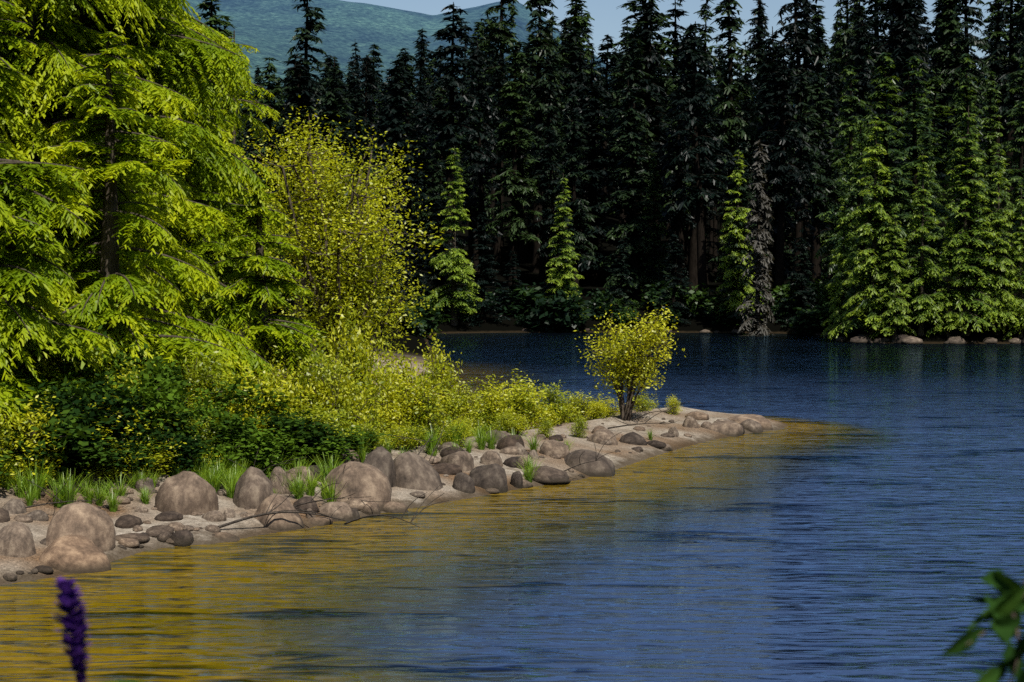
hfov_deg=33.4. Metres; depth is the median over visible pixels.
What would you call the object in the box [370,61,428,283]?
fir
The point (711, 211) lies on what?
fir
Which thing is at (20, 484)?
grass
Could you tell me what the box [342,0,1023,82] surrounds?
sky
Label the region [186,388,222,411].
salal
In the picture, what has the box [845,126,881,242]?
fir
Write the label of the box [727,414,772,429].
boulder
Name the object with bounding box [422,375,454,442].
shrub
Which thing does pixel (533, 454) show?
boulder
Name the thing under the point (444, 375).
shrub
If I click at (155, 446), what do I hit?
salal
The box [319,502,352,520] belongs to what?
boulder
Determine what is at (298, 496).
grass
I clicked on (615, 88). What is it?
fir
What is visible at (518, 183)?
fir
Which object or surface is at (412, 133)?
fir
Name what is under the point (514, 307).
shrub
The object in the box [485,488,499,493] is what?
cobble
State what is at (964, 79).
fir
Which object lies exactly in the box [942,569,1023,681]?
corner branch
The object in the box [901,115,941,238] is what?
fir
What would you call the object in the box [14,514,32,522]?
cobble
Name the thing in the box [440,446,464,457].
cobble
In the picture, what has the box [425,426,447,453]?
grass
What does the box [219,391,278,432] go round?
salal
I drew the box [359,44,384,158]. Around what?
fir
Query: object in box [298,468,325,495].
grass
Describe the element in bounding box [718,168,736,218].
fir
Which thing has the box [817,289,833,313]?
shrub
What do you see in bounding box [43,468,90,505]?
grass
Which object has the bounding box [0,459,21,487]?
grass
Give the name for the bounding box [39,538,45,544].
cobble
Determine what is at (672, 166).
fir
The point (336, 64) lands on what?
fir
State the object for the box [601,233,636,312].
fir
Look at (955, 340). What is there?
rock
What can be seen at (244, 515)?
cobble
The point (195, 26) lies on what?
hemlock
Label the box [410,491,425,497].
cobble
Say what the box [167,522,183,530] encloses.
cobble
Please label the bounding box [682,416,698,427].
boulder
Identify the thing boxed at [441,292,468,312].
shrub
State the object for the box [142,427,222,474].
salal
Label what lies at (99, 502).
grass
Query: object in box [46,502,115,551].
boulder
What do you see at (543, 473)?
cobble
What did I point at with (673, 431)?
boulder
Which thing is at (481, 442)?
grass
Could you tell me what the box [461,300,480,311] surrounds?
shrub
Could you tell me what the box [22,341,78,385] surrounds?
salal
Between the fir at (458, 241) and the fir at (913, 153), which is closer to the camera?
the fir at (913, 153)
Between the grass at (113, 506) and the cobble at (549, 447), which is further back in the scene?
the cobble at (549, 447)
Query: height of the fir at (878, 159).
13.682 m
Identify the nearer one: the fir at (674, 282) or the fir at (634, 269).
the fir at (674, 282)
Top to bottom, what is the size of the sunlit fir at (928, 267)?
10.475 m
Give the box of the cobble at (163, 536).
[157,532,171,542]
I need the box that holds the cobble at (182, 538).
[171,530,193,545]
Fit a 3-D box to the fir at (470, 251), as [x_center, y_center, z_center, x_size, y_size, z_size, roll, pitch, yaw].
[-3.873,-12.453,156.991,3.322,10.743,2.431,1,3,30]
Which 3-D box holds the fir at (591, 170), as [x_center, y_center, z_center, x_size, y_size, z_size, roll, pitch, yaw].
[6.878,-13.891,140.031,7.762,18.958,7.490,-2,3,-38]
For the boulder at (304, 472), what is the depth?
29.17 m
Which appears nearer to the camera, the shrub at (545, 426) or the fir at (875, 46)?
the shrub at (545, 426)
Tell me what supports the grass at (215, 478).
on the ground at (266, 28)
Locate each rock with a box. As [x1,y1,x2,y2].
[699,329,710,332]
[835,337,846,341]
[850,336,871,342]
[873,338,883,342]
[892,334,907,343]
[901,336,922,343]
[947,336,965,343]
[983,337,997,343]
[1009,338,1021,343]
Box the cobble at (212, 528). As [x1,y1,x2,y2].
[205,525,220,532]
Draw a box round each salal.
[0,292,35,382]
[0,368,60,400]
[0,369,15,407]
[0,373,111,477]
[0,383,14,443]
[0,391,27,491]
[0,431,31,466]
[0,449,12,479]
[2,422,46,469]
[5,385,65,422]
[10,437,103,473]
[13,367,61,394]
[14,336,104,388]
[16,447,88,477]
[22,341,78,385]
[34,393,72,414]
[45,377,97,408]
[55,401,99,473]
[55,436,155,475]
[62,346,125,383]
[67,436,147,481]
[73,370,173,448]
[76,423,112,444]
[80,359,208,438]
[80,369,176,401]
[80,396,156,453]
[83,323,136,385]
[104,353,156,438]
[106,338,137,378]
[107,438,172,463]
[111,389,178,443]
[111,448,182,478]
[113,343,201,409]
[137,391,209,441]
[138,435,186,471]
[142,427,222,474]
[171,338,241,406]
[178,382,214,407]
[178,410,224,450]
[181,375,226,406]
[181,406,274,454]
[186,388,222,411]
[190,388,233,433]
[190,424,298,476]
[191,375,300,420]
[191,447,222,472]
[208,374,275,418]
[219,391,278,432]
[222,407,277,436]
[249,436,310,466]
[255,409,351,460]
[271,415,339,443]
[273,433,355,465]
[284,391,368,437]
[295,410,361,443]
[297,433,368,466]
[308,426,396,450]
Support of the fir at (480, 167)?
on the ground at (266, 28)
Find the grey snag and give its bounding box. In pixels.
[736,139,775,334]
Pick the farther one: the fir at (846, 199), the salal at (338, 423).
the fir at (846, 199)
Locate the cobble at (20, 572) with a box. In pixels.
[16,570,23,574]
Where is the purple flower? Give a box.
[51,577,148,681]
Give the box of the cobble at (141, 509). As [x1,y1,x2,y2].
[135,506,148,512]
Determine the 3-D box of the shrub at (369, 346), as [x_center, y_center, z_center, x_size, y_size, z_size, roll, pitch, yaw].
[-3.385,1.006,35.436,1.817,3.925,1.670,-2,3,-40]
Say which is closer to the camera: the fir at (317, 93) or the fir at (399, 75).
the fir at (317, 93)
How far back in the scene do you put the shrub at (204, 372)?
31.34 m
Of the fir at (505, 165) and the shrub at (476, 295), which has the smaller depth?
the shrub at (476, 295)
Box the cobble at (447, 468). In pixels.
[432,462,461,474]
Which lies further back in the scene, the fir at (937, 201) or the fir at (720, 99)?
the fir at (720, 99)
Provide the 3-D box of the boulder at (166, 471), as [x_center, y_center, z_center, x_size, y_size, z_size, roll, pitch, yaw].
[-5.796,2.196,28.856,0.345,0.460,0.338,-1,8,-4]
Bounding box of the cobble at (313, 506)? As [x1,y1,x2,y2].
[293,496,318,513]
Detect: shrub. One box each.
[0,395,67,486]
[216,361,303,427]
[251,334,310,416]
[284,321,369,425]
[288,334,351,415]
[300,340,382,431]
[310,300,389,412]
[315,295,390,423]
[338,374,390,442]
[352,422,395,448]
[358,329,426,430]
[369,360,423,446]
[369,363,417,444]
[371,295,451,339]
[379,422,417,450]
[384,370,439,446]
[385,362,457,445]
[387,304,426,336]
[388,376,451,446]
[389,312,426,333]
[390,419,430,449]
[399,289,431,308]
[404,279,433,297]
[413,329,464,432]
[421,295,447,317]
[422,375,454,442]
[426,302,446,323]
[428,418,474,447]
[438,375,492,436]
[440,385,481,436]
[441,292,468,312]
[447,415,480,437]
[450,411,473,437]
[457,307,475,320]
[459,288,487,308]
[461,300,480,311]
[466,404,488,436]
[472,372,522,432]
[473,402,502,430]
[485,287,514,311]
[490,279,558,317]
[491,368,558,428]
[491,407,516,432]
[496,372,549,430]
[500,408,533,436]
[514,314,535,328]
[520,285,596,332]
[533,415,554,437]
[534,403,566,427]
[535,380,593,424]
[551,391,603,421]
[565,412,589,437]
[581,395,619,418]
[582,288,604,308]
[582,400,609,419]
[583,400,604,419]
[589,295,620,320]
[593,288,629,318]
[609,305,640,324]
[625,300,641,307]
[625,392,662,411]
[639,282,683,311]
[656,305,683,326]
[659,280,686,295]
[664,393,682,414]
[665,301,683,315]
[669,283,715,318]
[700,292,747,325]
[763,277,816,311]
[770,294,798,322]
[785,300,835,333]
[797,276,825,308]
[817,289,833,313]
[849,260,933,329]
[856,309,898,333]
[925,298,945,322]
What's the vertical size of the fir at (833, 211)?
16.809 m
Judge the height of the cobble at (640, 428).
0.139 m
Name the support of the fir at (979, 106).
on the ground at (266, 28)
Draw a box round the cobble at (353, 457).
[349,449,359,461]
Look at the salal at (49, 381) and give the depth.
29.25 m
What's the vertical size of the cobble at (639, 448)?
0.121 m
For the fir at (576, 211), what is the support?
on the ground at (266, 28)
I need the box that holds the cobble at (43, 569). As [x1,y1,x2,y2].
[35,565,53,573]
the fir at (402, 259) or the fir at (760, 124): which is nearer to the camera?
the fir at (402, 259)
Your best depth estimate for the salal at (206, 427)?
29.56 m
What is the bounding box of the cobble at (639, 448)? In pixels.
[631,447,642,451]
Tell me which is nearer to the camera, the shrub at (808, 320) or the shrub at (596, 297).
the shrub at (808, 320)
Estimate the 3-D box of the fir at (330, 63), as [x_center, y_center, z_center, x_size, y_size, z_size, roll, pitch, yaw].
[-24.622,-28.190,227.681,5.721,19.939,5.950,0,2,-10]
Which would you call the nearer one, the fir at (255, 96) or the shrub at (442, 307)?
the shrub at (442, 307)
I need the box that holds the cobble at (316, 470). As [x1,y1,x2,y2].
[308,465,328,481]
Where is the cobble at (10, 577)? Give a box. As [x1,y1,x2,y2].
[3,573,16,581]
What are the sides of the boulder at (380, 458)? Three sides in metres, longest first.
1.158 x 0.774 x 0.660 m
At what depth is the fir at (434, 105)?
186.09 m
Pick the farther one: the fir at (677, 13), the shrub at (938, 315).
the fir at (677, 13)
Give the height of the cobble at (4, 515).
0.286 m
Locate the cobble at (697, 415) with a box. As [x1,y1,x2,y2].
[685,411,708,419]
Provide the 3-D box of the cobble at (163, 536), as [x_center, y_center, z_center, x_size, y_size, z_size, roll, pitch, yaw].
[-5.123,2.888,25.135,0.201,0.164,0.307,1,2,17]
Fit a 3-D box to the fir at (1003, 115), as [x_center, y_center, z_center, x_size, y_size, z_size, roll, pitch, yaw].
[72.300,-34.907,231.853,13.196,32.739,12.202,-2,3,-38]
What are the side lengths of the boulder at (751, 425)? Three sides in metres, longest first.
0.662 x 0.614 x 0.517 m
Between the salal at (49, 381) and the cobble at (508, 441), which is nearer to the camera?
the salal at (49, 381)
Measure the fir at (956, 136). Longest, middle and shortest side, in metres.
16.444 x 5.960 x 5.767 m
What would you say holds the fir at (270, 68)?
on the ground at (266, 28)
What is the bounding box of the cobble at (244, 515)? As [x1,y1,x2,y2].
[240,513,252,517]
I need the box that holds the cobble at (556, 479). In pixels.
[545,474,570,484]
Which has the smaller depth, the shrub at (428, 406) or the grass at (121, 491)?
the grass at (121, 491)
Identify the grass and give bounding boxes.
[0,452,25,487]
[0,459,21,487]
[0,469,34,498]
[0,475,18,489]
[4,456,59,500]
[17,485,40,505]
[30,463,53,489]
[40,476,73,507]
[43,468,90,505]
[49,469,79,498]
[72,482,98,503]
[74,476,98,495]
[79,470,102,487]
[86,478,111,505]
[100,477,115,495]
[100,487,129,511]
[103,474,137,495]
[123,470,145,488]
[130,471,155,482]
[135,487,151,501]
[138,486,151,504]
[141,469,161,487]
[163,460,177,475]
[171,462,185,474]
[187,454,213,474]
[189,457,224,480]
[193,464,232,492]
[194,466,209,477]
[200,457,232,480]
[201,470,229,486]
[204,465,234,490]
[210,444,245,478]
[220,467,240,490]
[220,468,243,498]
[221,461,248,480]
[224,456,243,473]
[230,460,261,476]
[267,448,294,471]
[278,452,296,469]
[279,457,314,481]
[283,472,315,497]
[287,480,301,493]
[288,476,311,498]
[291,455,305,466]
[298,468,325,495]
[301,452,342,484]
[313,475,338,498]
[314,477,345,502]
[315,454,345,470]
[346,428,373,458]
[354,445,368,462]
[377,436,396,454]
[416,427,443,454]
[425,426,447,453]
[432,418,473,443]
[446,441,465,449]
[463,437,477,452]
[469,420,494,439]
[469,426,491,449]
[482,423,503,448]
[512,462,536,482]
[516,454,536,467]
[517,456,540,471]
[523,432,546,451]
[646,430,653,439]
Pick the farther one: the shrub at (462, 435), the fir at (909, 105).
the fir at (909, 105)
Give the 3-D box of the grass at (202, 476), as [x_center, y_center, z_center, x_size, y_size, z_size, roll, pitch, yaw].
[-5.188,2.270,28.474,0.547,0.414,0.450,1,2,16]
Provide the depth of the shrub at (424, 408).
35.61 m
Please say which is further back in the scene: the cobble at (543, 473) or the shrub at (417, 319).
the shrub at (417, 319)
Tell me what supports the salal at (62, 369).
on the ground at (266, 28)
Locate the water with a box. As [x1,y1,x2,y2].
[0,332,1023,681]
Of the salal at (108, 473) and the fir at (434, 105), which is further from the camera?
the fir at (434, 105)
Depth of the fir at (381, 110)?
168.10 m
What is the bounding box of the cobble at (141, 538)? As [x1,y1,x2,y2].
[116,533,149,543]
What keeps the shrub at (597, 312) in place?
on the ground at (266, 28)
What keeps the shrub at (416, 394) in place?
on the ground at (266, 28)
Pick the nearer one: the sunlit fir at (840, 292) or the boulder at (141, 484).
the boulder at (141, 484)
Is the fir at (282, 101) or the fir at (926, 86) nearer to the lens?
the fir at (282, 101)
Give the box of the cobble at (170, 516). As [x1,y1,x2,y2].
[154,511,182,520]
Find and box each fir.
[194,0,245,145]
[216,62,250,183]
[220,92,243,186]
[229,87,248,184]
[230,89,249,166]
[236,61,253,146]
[237,120,253,148]
[241,117,266,186]
[243,57,294,313]
[244,93,264,181]
[245,116,288,224]
[248,65,263,124]
[260,72,285,257]
[267,92,284,140]
[269,64,335,317]
[272,53,324,284]
[272,96,320,312]
[274,68,317,188]
[275,0,330,201]
[281,58,371,320]
[292,79,323,257]
[315,69,341,124]
[317,72,360,252]
[318,55,335,116]
[318,55,339,113]
[332,56,344,89]
[333,108,363,244]
[340,83,351,123]
[340,116,384,302]
[342,73,377,173]
[343,64,350,90]
[347,60,356,116]
[349,42,364,90]
[350,134,382,294]
[355,54,378,161]
[355,57,381,171]
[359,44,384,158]
[369,82,402,239]
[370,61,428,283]
[370,176,415,320]
[371,68,401,228]
[371,185,414,263]
[372,88,383,143]
[372,104,392,167]
[379,48,444,274]
[382,226,420,300]
[386,165,413,292]
[387,247,406,330]
[393,150,415,216]
[397,51,415,123]
[401,38,433,228]
[401,52,414,114]
[403,215,427,303]
[410,81,445,207]
[411,123,433,245]
[411,136,434,259]
[412,27,434,97]
[414,2,495,250]
[415,91,468,261]
[418,141,451,289]
[419,90,461,269]
[421,202,457,312]
[423,58,441,131]
[424,146,483,325]
[424,194,467,290]
[425,45,456,209]
[432,87,447,164]
[443,116,464,178]
[454,21,471,180]
[455,37,486,132]
[455,94,494,232]
[455,148,468,181]
[458,45,503,277]
[458,141,493,271]
[459,83,490,204]
[460,22,492,106]
[460,155,478,260]
[463,212,511,326]
[473,0,523,249]
[474,18,487,81]
[476,76,491,212]
[477,47,505,213]
[478,57,519,265]
[479,18,510,177]
[484,52,541,286]
[490,41,535,261]
[498,251,522,309]
[503,73,533,184]
[509,32,542,164]
[510,0,568,272]
[517,51,569,282]
[518,43,535,127]
[520,14,576,262]
[523,123,534,253]
[528,33,562,177]
[533,129,570,278]
[538,222,567,300]
[544,173,586,321]
[545,0,606,234]
[547,55,626,284]
[551,95,601,295]
[554,18,585,235]
[554,22,600,265]
[555,52,617,275]
[563,0,600,103]
[577,114,603,270]
[583,42,605,252]
[590,35,619,226]
[593,81,676,299]
[598,24,666,259]
[598,51,621,214]
[599,59,628,256]
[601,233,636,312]
[606,0,688,265]
[606,37,656,287]
[608,0,687,285]
[610,38,641,171]
[618,20,632,61]
[641,46,671,254]
[648,234,696,323]
[651,21,736,292]
[653,0,688,231]
[656,89,704,290]
[659,73,679,260]
[660,81,690,275]
[663,119,709,268]
[667,23,730,313]
[671,0,736,286]
[672,62,700,262]
[691,74,720,208]
[703,0,763,287]
[703,142,768,321]
[706,188,723,283]
[707,53,747,229]
[707,173,722,253]
[708,135,727,272]
[711,46,727,114]
[714,150,763,323]
[714,158,755,296]
[717,102,753,212]
[717,160,743,260]
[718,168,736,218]
[734,39,761,214]
[734,61,742,105]
[739,0,780,208]
[741,0,769,129]
[742,156,756,210]
[743,26,831,291]
[743,44,785,284]
[755,40,813,291]
[765,93,811,258]
[769,0,828,152]
[769,0,828,282]
[775,238,818,326]
[779,67,831,281]
[785,32,796,105]
[785,70,810,232]
[785,72,845,282]
[789,160,817,309]
[794,5,848,227]
[808,26,828,77]
[814,65,871,298]
[819,71,848,277]
[820,52,837,173]
[820,164,848,281]
[821,14,850,174]
[821,194,860,337]
[825,76,844,223]
[827,0,871,145]
[827,115,879,306]
[827,120,853,203]
[828,116,907,338]
[828,130,872,291]
[833,133,882,337]
[834,120,871,275]
[836,14,890,168]
[837,0,882,178]
[837,45,870,169]
[842,47,879,138]
[843,2,867,79]
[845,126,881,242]
[847,52,926,331]
[848,0,863,60]
[848,107,874,190]
[853,0,889,161]
[863,56,961,300]
[865,0,929,162]
[865,0,955,215]
[868,208,916,339]
[869,124,890,210]
[870,0,914,199]
[870,132,897,231]
[888,9,927,235]
[891,97,937,269]
[897,0,939,136]
[897,77,956,254]
[898,155,945,335]
[900,121,950,273]
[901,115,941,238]
[907,116,943,292]
[909,48,932,142]
[920,0,983,191]
[921,26,934,85]
[924,20,947,186]
[925,0,959,192]
[926,106,1006,336]
[928,0,963,182]
[930,222,964,336]
[934,7,962,185]
[935,76,991,253]
[938,0,994,135]
[941,64,982,170]
[943,53,1008,331]
[953,63,991,211]
[970,147,1023,334]
[972,71,1013,265]
[975,0,1022,196]
[976,9,1016,168]
[977,41,994,168]
[983,0,1023,207]
[984,66,1017,155]
[985,0,1009,57]
[987,51,1017,171]
[993,0,1023,246]
[993,59,1023,257]
[993,179,1023,315]
[995,181,1023,339]
[996,2,1023,197]
[1001,39,1020,155]
[1005,5,1023,164]
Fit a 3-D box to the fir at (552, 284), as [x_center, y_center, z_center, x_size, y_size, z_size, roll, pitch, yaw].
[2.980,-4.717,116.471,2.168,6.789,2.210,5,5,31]
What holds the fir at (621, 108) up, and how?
on the ground at (266, 28)
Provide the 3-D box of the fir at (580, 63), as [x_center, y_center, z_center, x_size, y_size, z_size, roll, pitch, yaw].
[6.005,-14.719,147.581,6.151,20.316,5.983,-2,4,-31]
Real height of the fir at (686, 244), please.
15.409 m
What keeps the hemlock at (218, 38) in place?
on the ground at (266, 28)
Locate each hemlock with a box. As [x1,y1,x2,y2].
[0,0,102,349]
[0,0,119,437]
[0,0,254,377]
[5,0,286,386]
[5,31,244,384]
[34,1,232,257]
[128,3,279,335]
[144,65,281,373]
[175,184,329,393]
[224,30,303,329]
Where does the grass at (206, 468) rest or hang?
on the ground at (266, 28)
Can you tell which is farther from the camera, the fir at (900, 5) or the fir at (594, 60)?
the fir at (900, 5)
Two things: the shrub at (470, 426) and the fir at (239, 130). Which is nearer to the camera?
the shrub at (470, 426)
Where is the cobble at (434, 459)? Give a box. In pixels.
[423,456,439,463]
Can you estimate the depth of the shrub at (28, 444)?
26.71 m
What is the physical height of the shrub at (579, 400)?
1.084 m
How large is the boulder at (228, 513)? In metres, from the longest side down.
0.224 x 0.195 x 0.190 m
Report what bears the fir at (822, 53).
on the ground at (266, 28)
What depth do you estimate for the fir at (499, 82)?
150.13 m
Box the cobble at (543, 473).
[523,466,568,484]
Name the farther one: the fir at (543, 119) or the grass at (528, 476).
the fir at (543, 119)
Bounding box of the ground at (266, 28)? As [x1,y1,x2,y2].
[0,0,1023,585]
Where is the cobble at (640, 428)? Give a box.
[633,426,644,430]
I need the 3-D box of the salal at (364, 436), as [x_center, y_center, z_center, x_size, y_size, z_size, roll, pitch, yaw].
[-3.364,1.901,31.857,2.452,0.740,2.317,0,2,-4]
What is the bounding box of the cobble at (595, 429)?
[591,425,605,433]
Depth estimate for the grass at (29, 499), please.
25.96 m
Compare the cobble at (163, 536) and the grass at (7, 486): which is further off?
the grass at (7, 486)
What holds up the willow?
on the ground at (266, 28)
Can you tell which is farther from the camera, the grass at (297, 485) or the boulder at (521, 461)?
the boulder at (521, 461)
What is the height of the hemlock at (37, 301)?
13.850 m
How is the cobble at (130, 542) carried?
on the ground at (266, 28)
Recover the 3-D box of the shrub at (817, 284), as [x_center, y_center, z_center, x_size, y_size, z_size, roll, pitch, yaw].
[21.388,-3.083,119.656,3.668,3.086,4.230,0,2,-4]
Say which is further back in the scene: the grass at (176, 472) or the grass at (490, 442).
the grass at (490, 442)
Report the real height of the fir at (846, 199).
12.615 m
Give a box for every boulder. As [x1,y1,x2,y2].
[0,521,35,557]
[2,499,25,513]
[26,510,48,520]
[39,535,110,573]
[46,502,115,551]
[79,469,103,487]
[112,466,145,482]
[135,477,154,493]
[155,471,218,514]
[161,459,177,474]
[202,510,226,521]
[212,532,239,541]
[223,508,234,517]
[233,467,273,508]
[254,494,304,530]
[269,467,290,493]
[286,466,314,491]
[308,517,332,525]
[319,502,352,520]
[321,461,391,510]
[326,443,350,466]
[352,508,359,518]
[362,500,379,514]
[363,446,395,487]
[383,501,407,512]
[393,451,442,490]
[437,442,459,452]
[439,451,473,470]
[453,472,474,493]
[469,463,507,492]
[480,451,502,466]
[483,430,505,444]
[510,471,522,488]
[515,442,527,454]
[517,455,527,469]
[529,450,538,458]
[564,449,614,476]
[587,428,617,444]
[661,444,672,451]
[668,427,678,436]
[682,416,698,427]
[701,421,710,428]
[709,420,742,436]
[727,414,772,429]
[740,419,762,432]
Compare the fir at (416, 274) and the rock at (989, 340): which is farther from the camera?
the fir at (416, 274)
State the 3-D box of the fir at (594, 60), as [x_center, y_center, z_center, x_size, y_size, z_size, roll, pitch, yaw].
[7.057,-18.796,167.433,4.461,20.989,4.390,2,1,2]
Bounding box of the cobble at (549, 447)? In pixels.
[540,440,569,457]
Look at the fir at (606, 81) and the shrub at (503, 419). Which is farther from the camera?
the fir at (606, 81)
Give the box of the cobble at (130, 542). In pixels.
[118,538,139,547]
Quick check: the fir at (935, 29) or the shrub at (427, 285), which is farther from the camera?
the fir at (935, 29)
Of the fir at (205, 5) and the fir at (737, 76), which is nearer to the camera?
the fir at (205, 5)
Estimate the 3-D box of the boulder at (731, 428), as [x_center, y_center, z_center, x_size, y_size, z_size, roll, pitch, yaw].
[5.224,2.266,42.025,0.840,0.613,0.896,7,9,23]
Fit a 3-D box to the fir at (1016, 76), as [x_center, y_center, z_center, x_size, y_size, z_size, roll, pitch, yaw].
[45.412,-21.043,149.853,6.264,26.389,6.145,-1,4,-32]
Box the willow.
[228,95,449,376]
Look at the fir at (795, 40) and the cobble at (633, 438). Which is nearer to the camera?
the cobble at (633, 438)
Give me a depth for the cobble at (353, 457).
31.41 m
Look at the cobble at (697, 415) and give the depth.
43.16 m
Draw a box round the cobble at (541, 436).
[534,434,545,439]
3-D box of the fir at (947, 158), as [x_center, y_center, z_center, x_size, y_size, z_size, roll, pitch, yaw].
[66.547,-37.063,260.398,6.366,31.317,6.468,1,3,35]
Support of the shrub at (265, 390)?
on the ground at (266, 28)
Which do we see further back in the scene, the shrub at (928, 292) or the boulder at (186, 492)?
the shrub at (928, 292)
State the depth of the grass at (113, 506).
26.39 m
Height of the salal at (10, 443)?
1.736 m
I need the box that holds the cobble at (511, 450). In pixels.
[499,446,517,454]
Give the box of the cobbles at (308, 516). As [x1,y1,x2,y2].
[305,508,315,518]
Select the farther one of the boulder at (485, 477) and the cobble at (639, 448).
the cobble at (639, 448)
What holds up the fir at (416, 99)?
on the ground at (266, 28)
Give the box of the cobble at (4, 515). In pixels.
[0,508,9,522]
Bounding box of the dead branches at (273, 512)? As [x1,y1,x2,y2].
[25,397,701,527]
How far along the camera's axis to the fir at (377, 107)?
223.85 m
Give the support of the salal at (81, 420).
on the ground at (266, 28)
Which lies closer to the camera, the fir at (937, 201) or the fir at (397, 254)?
the fir at (397, 254)
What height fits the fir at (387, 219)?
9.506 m
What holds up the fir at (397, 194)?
on the ground at (266, 28)
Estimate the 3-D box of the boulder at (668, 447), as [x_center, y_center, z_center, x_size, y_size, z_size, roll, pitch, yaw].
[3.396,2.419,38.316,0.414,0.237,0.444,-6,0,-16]
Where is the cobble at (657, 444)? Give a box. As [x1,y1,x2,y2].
[647,440,666,448]
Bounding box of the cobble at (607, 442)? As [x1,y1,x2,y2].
[600,440,611,444]
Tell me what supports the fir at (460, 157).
on the ground at (266, 28)
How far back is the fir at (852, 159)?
110.06 m
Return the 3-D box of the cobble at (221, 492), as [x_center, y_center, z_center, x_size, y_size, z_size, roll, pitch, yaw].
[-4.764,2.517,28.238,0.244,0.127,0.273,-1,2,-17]
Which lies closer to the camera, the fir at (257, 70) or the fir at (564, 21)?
the fir at (564, 21)
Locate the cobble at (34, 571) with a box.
[31,568,37,573]
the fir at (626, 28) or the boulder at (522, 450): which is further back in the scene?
the fir at (626, 28)
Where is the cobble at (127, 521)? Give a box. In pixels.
[114,514,142,528]
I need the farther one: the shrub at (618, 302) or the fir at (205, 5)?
the fir at (205, 5)
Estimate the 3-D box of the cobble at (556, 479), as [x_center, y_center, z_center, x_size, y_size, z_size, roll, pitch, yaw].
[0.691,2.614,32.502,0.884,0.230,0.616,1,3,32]
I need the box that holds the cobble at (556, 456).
[550,453,560,458]
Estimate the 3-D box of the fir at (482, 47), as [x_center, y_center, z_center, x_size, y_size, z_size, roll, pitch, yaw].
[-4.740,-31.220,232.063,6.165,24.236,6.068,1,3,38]
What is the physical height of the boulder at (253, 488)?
1.051 m
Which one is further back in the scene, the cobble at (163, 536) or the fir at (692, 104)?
the fir at (692, 104)
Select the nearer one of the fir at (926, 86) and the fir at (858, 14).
the fir at (858, 14)
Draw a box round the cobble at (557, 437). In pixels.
[549,434,562,440]
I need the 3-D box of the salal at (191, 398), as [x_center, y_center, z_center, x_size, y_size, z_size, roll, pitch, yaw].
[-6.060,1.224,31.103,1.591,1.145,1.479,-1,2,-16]
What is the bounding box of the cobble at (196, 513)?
[191,512,202,515]
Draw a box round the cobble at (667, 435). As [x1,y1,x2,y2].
[660,433,674,436]
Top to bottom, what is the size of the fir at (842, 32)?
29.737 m
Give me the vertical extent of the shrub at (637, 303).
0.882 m
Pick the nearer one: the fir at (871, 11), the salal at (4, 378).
the salal at (4, 378)
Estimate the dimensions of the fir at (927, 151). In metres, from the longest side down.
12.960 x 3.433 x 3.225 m
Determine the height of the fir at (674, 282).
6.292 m
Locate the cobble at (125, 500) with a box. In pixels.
[113,496,130,504]
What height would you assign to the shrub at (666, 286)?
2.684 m
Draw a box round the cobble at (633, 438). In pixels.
[619,432,646,444]
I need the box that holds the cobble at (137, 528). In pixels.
[133,525,142,531]
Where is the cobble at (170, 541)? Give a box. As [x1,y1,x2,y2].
[166,538,173,543]
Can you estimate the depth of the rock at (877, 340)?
97.05 m
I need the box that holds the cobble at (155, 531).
[145,525,174,537]
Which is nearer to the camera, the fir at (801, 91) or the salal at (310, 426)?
the salal at (310, 426)
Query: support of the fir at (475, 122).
on the ground at (266, 28)
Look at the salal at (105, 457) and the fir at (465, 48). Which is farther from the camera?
the fir at (465, 48)
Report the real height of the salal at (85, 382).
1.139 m
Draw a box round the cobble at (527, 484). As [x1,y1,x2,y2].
[523,480,532,487]
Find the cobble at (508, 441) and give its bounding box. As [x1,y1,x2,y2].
[496,435,524,449]
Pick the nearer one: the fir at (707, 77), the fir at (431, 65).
the fir at (707, 77)
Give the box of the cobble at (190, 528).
[183,525,193,531]
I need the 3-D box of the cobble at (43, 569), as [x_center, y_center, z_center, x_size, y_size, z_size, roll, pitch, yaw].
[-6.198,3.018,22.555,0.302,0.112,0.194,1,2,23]
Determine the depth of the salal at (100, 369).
30.05 m
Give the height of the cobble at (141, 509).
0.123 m
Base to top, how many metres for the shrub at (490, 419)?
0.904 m
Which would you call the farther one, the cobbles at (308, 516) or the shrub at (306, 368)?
the shrub at (306, 368)
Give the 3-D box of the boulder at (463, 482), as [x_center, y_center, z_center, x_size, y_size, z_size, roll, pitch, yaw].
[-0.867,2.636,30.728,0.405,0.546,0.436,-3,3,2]
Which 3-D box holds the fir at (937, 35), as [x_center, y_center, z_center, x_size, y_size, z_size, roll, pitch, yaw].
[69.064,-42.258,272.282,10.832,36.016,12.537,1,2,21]
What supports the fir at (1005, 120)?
on the ground at (266, 28)
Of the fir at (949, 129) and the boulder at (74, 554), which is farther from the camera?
the fir at (949, 129)
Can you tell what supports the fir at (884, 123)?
on the ground at (266, 28)
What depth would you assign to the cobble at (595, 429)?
39.20 m
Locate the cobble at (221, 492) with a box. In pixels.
[217,489,228,495]
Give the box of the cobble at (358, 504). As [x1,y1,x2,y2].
[344,498,369,510]
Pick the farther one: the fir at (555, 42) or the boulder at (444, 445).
the fir at (555, 42)
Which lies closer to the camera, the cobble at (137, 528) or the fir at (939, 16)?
the cobble at (137, 528)
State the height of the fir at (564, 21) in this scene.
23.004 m
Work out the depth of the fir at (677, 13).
178.26 m
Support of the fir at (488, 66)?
on the ground at (266, 28)
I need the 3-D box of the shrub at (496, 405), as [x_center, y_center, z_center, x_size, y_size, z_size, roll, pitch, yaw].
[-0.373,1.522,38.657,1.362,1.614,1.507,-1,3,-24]
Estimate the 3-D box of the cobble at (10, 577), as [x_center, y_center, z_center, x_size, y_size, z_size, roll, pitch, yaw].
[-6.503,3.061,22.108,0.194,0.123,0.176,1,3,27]
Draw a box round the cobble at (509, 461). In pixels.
[503,456,520,467]

